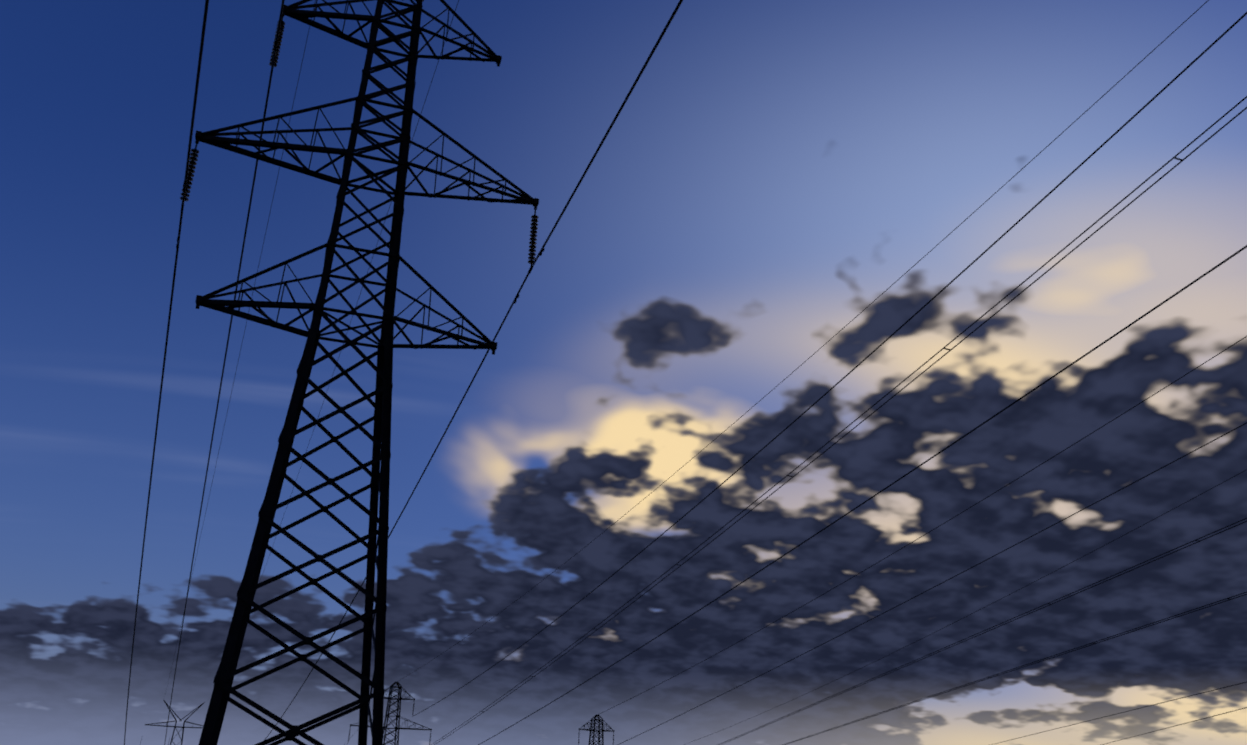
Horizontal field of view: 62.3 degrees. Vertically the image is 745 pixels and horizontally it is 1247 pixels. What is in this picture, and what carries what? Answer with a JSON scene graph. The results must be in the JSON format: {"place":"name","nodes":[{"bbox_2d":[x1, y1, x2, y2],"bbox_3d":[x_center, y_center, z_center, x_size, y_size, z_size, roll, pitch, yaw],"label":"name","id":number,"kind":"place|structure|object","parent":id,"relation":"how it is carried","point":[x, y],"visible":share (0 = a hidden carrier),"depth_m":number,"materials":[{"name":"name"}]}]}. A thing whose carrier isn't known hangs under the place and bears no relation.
{"place":"outdoors","nodes":[
{"label":"outdoors","id":0,"kind":"place"},
{"bbox_2d":[0,0,1246,744],"label":"sky","id":1,"kind":"structure","parent":0,"point":[772,168],"materials":[{"name":"blue"}]},
{"bbox_3d":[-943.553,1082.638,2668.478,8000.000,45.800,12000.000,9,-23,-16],"label":"ground","id":2,"kind":"structure","parent":0,"visible":0},
{"bbox_2d":[145,700,204,744],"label":"distant pylon","id":3,"kind":"object","parent":2,"relation":"on","point":[183,727],"visible":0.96,"depth_m":224.03,"materials":[{"name":"metal"}]},
{"bbox_2d":[348,681,431,744],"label":"distant pylon","id":4,"kind":"object","parent":2,"relation":"on","point":[390,697],"visible":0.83,"depth_m":144.09,"materials":[{"name":"metal"}]},
{"bbox_2d":[578,715,614,744],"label":"distant pylon","id":5,"kind":"object","parent":2,"relation":"on","point":[590,729],"visible":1,"depth_m":155.72,"materials":[{"name":"metal"}]},
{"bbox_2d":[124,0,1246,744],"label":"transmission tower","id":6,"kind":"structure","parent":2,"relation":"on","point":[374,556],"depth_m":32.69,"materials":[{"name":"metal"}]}
]}

